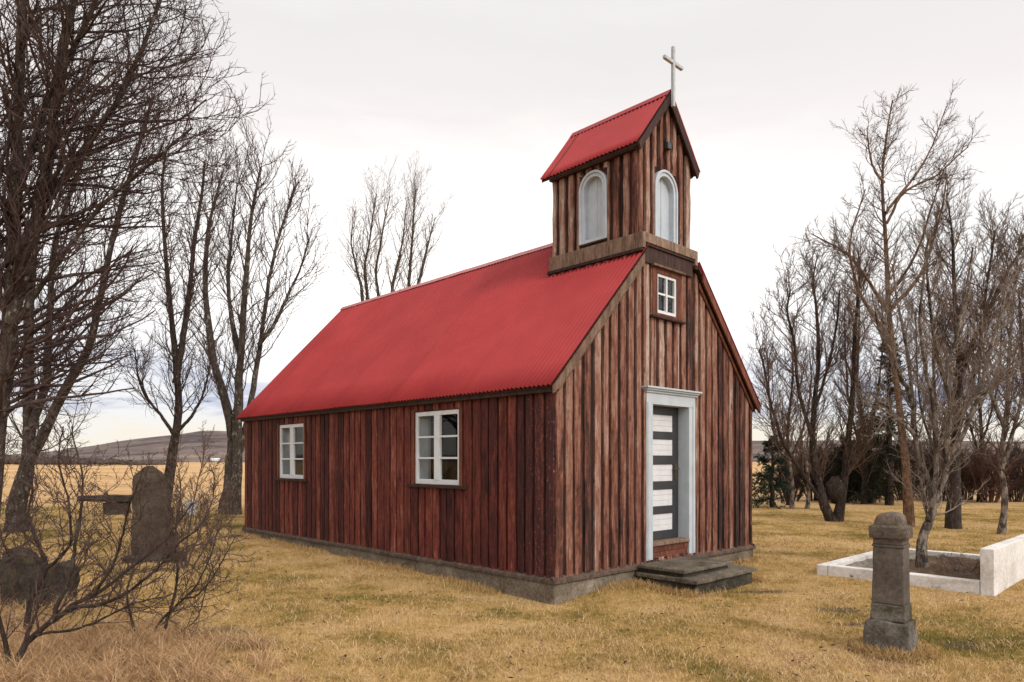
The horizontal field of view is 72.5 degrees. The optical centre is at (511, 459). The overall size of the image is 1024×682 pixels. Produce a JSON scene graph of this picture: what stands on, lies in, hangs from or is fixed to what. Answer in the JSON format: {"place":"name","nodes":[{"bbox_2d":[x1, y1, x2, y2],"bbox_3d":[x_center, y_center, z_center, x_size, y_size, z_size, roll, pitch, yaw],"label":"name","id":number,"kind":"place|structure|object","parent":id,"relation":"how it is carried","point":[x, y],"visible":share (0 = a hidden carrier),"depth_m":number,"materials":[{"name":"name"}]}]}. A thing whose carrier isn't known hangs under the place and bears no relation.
{"place":"outdoors","nodes":[
{"label":"outdoors","id":0,"kind":"place"},
{"bbox_2d":[0,462,1023,681],"bbox_3d":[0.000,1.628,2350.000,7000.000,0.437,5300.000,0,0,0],"label":"ground","id":1,"kind":"structure","parent":0,"point":[126,489],"depth_m":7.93,"materials":[{"name":"yellow plant"}]},
{"bbox_2d":[0,546,45,608],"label":"headstone","id":2,"kind":"object","parent":1,"relation":"on","point":[7,581],"visible":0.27,"depth_m":7.76,"materials":[{"name":"stone"}]},
{"bbox_2d":[44,560,79,604],"bbox_3d":[-5.205,1.468,8.055,0.322,0.602,0.295,0,0,-6],"label":"headstone","id":3,"kind":"object","parent":1,"relation":"on","point":[65,565],"visible":0.31,"depth_m":7.94,"materials":[{"name":"stone"}]},
{"bbox_2d":[0,389,126,635],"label":"bare shrub","id":4,"kind":"object","parent":1,"relation":"on","point":[37,541],"visible":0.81,"depth_m":6.53,"materials":[{"name":"brown plant"}]},
{"bbox_2d":[5,455,165,464],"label":"distant thicket","id":5,"kind":"object","parent":1,"relation":"on","point":[99,460],"visible":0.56,"depth_m":229.35,"materials":[{"name":"brown plant"}]},
{"bbox_2d":[0,24,204,532],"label":"bare tree","id":6,"kind":"object","parent":1,"relation":"on","point":[45,427],"visible":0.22,"depth_m":15.72,"materials":[{"name":"brown plant"}]},
{"bbox_2d":[76,494,131,514],"bbox_3d":[-11.867,1.397,20.385,1.489,0.777,0.510,0,0,-6],"label":"stone bench","id":7,"kind":"object","parent":1,"relation":"on","point":[123,499],"visible":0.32,"depth_m":20.21,"materials":[{"name":"grey stone"}]},
{"bbox_2d":[0,386,254,673],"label":"bare shrub","id":8,"kind":"object","parent":1,"relation":"on","point":[57,615],"visible":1,"depth_m":5.43,"materials":[{"name":"brown plant"}]},
{"bbox_2d":[0,0,286,562],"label":"bare tree","id":9,"kind":"object","parent":1,"relation":"on","point":[19,253],"visible":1,"depth_m":10.15,"materials":[{"name":"brown plant"}]},
{"bbox_2d":[121,466,184,563],"bbox_3d":[-5.830,0.995,11.337,0.989,1.810,0.570,0,0,-13],"label":"headstone","id":10,"kind":"object","parent":1,"relation":"on","point":[152,474],"visible":0.39,"depth_m":11.25,"materials":[{"name":"stone"}]},
{"bbox_2d":[0,590,324,681],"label":"dead grass","id":11,"kind":"structure","parent":1,"relation":"on","point":[51,658],"depth_m":5.62,"materials":[{"name":"plant"}]},
{"bbox_2d":[107,132,238,503],"bbox_3d":[-8.783,-3.674,18.384,3.407,10.879,2.720,0,0,0],"label":"bare tree","id":12,"kind":"object","parent":1,"relation":"on","point":[177,353],"visible":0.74,"depth_m":18.30,"materials":[{"name":"brown plant"}]},
{"bbox_2d":[91,491,263,637],"bbox_3d":[-3.167,1.032,6.513,1.837,1.568,1.236,0,0,0],"label":"bare shrub","id":13,"kind":"object","parent":1,"relation":"on","point":[186,597],"visible":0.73,"depth_m":6.54,"materials":[{"name":"brown plant"}]},
{"bbox_2d":[185,499,196,514],"bbox_3d":[-9.199,1.439,19.999,0.306,0.624,0.127,0,0,-17],"label":"headstone","id":14,"kind":"object","parent":1,"relation":"on","point":[187,505],"visible":0.16,"depth_m":19.94,"materials":[{"name":"stone"}]},
{"bbox_2d":[155,420,249,568],"bbox_3d":[-4.777,0.586,10.705,1.488,2.458,1.064,0,0,22],"label":"bare shrub","id":15,"kind":"object","parent":1,"relation":"on","point":[178,487],"visible":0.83,"depth_m":10.73,"materials":[{"name":"brown plant"}]},
{"bbox_2d":[157,105,340,514],"bbox_3d":[-7.307,-4.220,20.770,5.580,11.978,3.799,0,0,29],"label":"bare tree","id":16,"kind":"object","parent":1,"relation":"on","point":[235,430],"visible":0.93,"depth_m":20.59,"materials":[{"name":"brown plant"}]},
{"bbox_2d":[330,159,413,300],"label":"bare tree","id":17,"kind":"object","parent":1,"relation":"on","point":[364,275],"visible":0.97,"depth_m":29.01,"materials":[{"name":"brown plant"}]},
{"bbox_2d":[372,150,453,291],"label":"bare tree","id":18,"kind":"object","parent":1,"relation":"on","point":[410,261],"visible":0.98,"depth_m":27.59,"materials":[{"name":"brown plant"}]},
{"bbox_2d":[236,46,760,604],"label":"church","id":19,"kind":"structure","parent":1,"relation":"on","point":[564,416],"depth_m":10.07,"materials":[{"name":"wood"}]},
{"bbox_2d":[273,422,307,481],"bbox_3d":[-4.047,-0.153,13.174,0.357,1.095,1.300,0,0,-44],"label":"window","id":20,"kind":"structure","parent":19,"relation":"in","point":[287,432],"depth_m":13.33,"materials":[{"name":"white paint"}]},
{"bbox_2d":[406,407,465,488],"bbox_3d":[-0.995,-0.165,9.950,0.310,1.120,1.320,0,0,-44],"label":"window","id":21,"kind":"structure","parent":19,"relation":"in","point":[422,418],"depth_m":9.97,"materials":[{"name":"white paint"}]},
{"bbox_2d":[653,406,679,539],"bbox_3d":[2.143,0.185,10.025,0.910,1.906,0.098,0,0,-44],"label":"door","id":22,"kind":"structure","parent":19,"relation":"in","point":[665,419],"depth_m":10.13,"materials":[{"name":"grey paint"}]},
{"bbox_2d":[649,263,685,324],"bbox_3d":[2.184,-2.326,9.823,0.820,0.732,0.112,0,0,-44],"label":"gable window","id":23,"kind":"structure","parent":19,"relation":"in","point":[658,271],"depth_m":9.82,"materials":[{"name":"white paint"}]},
{"bbox_2d":[236,532,952,662],"bbox_3d":[0.163,1.583,11.522,12.834,0.258,5.127,0,0,41],"label":"grass fringe","id":24,"kind":"object","parent":1,"relation":"on","point":[860,646],"depth_m":8.84,"materials":[{"name":"yellow plant"}]},
{"bbox_2d":[636,556,756,594],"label":"stone steps","id":25,"kind":"structure","parent":1,"relation":"on","point":[696,573],"depth_m":9.12,"materials":[{"name":"grey stone"}]},
{"bbox_2d":[752,434,803,508],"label":"pine","id":26,"kind":"object","parent":1,"relation":"on","point":[760,476],"visible":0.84,"depth_m":24.48,"materials":[{"name":"green plant"}]},
{"bbox_2d":[780,423,795,508],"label":"sapling","id":27,"kind":"object","parent":1,"relation":"on","point":[791,503],"visible":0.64,"depth_m":23.84,"materials":[{"name":"brown plant"}]},
{"bbox_2d":[761,451,820,500],"bbox_3d":[11.009,0.583,27.794,2.653,2.455,2.512,0,0,0],"label":"bare shrub","id":28,"kind":"object","parent":1,"relation":"on","point":[799,483],"visible":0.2,"depth_m":27.62,"materials":[{"name":"brown plant"}]},
{"bbox_2d":[743,309,845,504],"bbox_3d":[10.068,-1.784,25.219,3.966,7.180,2.874,0,0,-44],"label":"bare tree","id":29,"kind":"object","parent":1,"relation":"on","point":[778,404],"visible":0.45,"depth_m":25.23,"materials":[{"name":"brown plant"}]},
{"bbox_2d":[800,427,810,508],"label":"sapling","id":30,"kind":"object","parent":1,"relation":"on","point":[808,494],"visible":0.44,"depth_m":23.80,"materials":[{"name":"brown plant"}]},
{"bbox_2d":[791,446,841,500],"bbox_3d":[12.373,0.528,28.549,3.081,2.606,2.533,0,0,0],"label":"bare shrub","id":31,"kind":"object","parent":1,"relation":"on","point":[812,481],"visible":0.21,"depth_m":28.27,"materials":[{"name":"brown plant"}]},
{"bbox_2d":[741,218,896,521],"bbox_3d":[8.002,-2.409,18.772,4.110,8.530,2.870,0,0,0],"label":"bare tree","id":32,"kind":"object","parent":1,"relation":"on","point":[834,490],"visible":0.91,"depth_m":18.54,"materials":[{"name":"brown plant"}]},
{"bbox_2d":[805,440,842,478],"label":"bare shrub","id":33,"kind":"object","parent":1,"relation":"on","point":[820,461],"visible":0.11,"depth_m":28.89,"materials":[{"name":"brown plant"}]},
{"bbox_2d":[820,435,875,502],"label":"spruce","id":34,"kind":"object","parent":1,"relation":"on","point":[836,469],"visible":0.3,"depth_m":26.92,"materials":[{"name":"green plant"}]},
{"bbox_2d":[823,437,876,501],"bbox_3d":[13.757,0.384,27.980,2.662,2.895,2.476,0,0,0],"label":"bare shrub","id":35,"kind":"object","parent":1,"relation":"on","point":[839,457],"visible":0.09,"depth_m":27.79,"materials":[{"name":"plant"}]},
{"bbox_2d":[818,263,909,503],"bbox_3d":[13.187,-2.872,26.085,3.846,9.331,3.115,0,0,0],"label":"bare tree","id":36,"kind":"object","parent":1,"relation":"on","point":[864,476],"visible":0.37,"depth_m":25.96,"materials":[{"name":"brown plant"}]},
{"bbox_2d":[839,413,913,503],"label":"spruce","id":37,"kind":"object","parent":1,"relation":"on","point":[872,478],"visible":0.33,"depth_m":26.21,"materials":[{"name":"green plant"}]},
{"bbox_2d":[847,338,929,504],"bbox_3d":[13.820,-1.539,25.575,2.585,6.587,2.646,0,0,42],"label":"spruce","id":38,"kind":"object","parent":1,"relation":"on","point":[891,460],"visible":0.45,"depth_m":25.46,"materials":[{"name":"green plant"}]},
{"bbox_2d":[863,512,917,655],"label":"grave pillar","id":39,"kind":"structure","parent":1,"relation":"on","point":[890,621],"depth_m":5.96,"materials":[{"name":"stone"}]},
{"bbox_2d":[796,78,989,527],"bbox_3d":[9.227,-3.882,17.461,4.327,11.368,2.599,0,0,9],"label":"bare tree","id":40,"kind":"object","parent":1,"relation":"on","point":[908,508],"visible":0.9,"depth_m":17.21,"materials":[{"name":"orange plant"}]},
{"bbox_2d":[881,429,942,499],"bbox_3d":[15.879,0.225,28.576,2.888,3.167,2.389,0,0,0],"label":"bare shrub","id":41,"kind":"object","parent":1,"relation":"on","point":[911,461],"visible":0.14,"depth_m":28.36,"materials":[{"name":"brown plant"}]},
{"bbox_2d":[817,534,1023,596],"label":"grave plot","id":42,"kind":"object","parent":1,"relation":"on","point":[1001,569],"visible":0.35,"depth_m":9.27,"materials":[{"name":"concrete"}]},
{"bbox_2d":[844,214,1023,567],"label":"bare tree","id":43,"kind":"object","parent":42,"relation":"on","point":[935,487],"visible":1,"depth_m":10.19,"materials":[{"name":"brown plant"}]},
{"bbox_2d":[931,550,979,574],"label":"dry stems","id":44,"kind":"object","parent":42,"relation":"in","point":[957,559],"visible":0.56,"depth_m":9.92,"materials":[{"name":"brown plant"}]},
{"bbox_2d":[897,435,949,498],"bbox_3d":[17.258,0.334,29.480,3.550,2.962,2.108,0,0,-24],"label":"bare shrub","id":45,"kind":"object","parent":1,"relation":"on","point":[929,447],"visible":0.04,"depth_m":29.23,"materials":[{"name":"brown plant"}]},
{"bbox_2d":[876,270,981,502],"bbox_3d":[16.287,-2.810,26.960,4.477,9.220,2.894,0,0,0],"label":"bare tree","id":46,"kind":"object","parent":1,"relation":"on","point":[934,386],"visible":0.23,"depth_m":26.68,"materials":[{"name":"brown plant"}]},
{"bbox_2d":[919,442,973,500],"bbox_3d":[17.821,0.544,28.473,3.500,2.535,1.982,0,0,-20],"label":"bare shrub","id":47,"kind":"object","parent":1,"relation":"on","point":[944,492],"visible":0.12,"depth_m":28.05,"materials":[{"name":"brown plant"}]},
{"bbox_2d":[895,165,1023,528],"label":"bare tree","id":48,"kind":"object","parent":1,"relation":"on","point":[953,518],"visible":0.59,"depth_m":16.75,"materials":[{"name":"brown plant"}]},
{"bbox_2d":[961,443,988,499],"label":"bare shrub","id":49,"kind":"object","parent":1,"relation":"on","point":[970,493],"visible":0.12,"depth_m":28.91,"materials":[{"name":"brown plant"}]},
{"bbox_2d":[929,272,1022,501],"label":"bare tree","id":50,"kind":"object","parent":1,"relation":"on","point":[980,423],"visible":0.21,"depth_m":27.36,"materials":[{"name":"brown plant"}]},
{"bbox_2d":[951,215,1023,533],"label":"bare tree","id":51,"kind":"object","parent":1,"relation":"on","point":[1000,451],"visible":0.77,"depth_m":15.67,"materials":[{"name":"brown plant"}]},
{"bbox_2d":[960,436,1023,502],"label":"bare shrub","id":52,"kind":"object","parent":1,"relation":"on","point":[982,473],"visible":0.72,"depth_m":26.80,"materials":[{"name":"brown plant"}]},
{"bbox_2d":[968,207,1023,431],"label":"bare tree","id":53,"kind":"object","parent":1,"relation":"on","point":[1020,315],"visible":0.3,"depth_m":18.41,"materials":[{"name":"brown plant"}]},
{"bbox_2d":[991,437,1023,501],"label":"bare shrub","id":54,"kind":"object","parent":1,"relation":"on","point":[1019,496],"visible":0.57,"depth_m":27.40,"materials":[{"name":"brown plant"}]},
{"bbox_2d":[0,0,1023,454],"label":"sky","id":55,"kind":"structure","parent":0,"point":[488,93],"materials":[{"name":"white"}]},
{"bbox_2d":[11,431,1023,461],"bbox_3d":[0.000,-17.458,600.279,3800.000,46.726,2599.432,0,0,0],"label":"hills","id":56,"kind":"structure","parent":0,"point":[151,445],"depth_m":737.02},
{"bbox_2d":[12,517,1023,681],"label":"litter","id":57,"kind":"object","parent":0,"point":[520,669],"visible":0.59,"depth_m":6.42,"materials":[{"name":"brown plant"}]}
]}

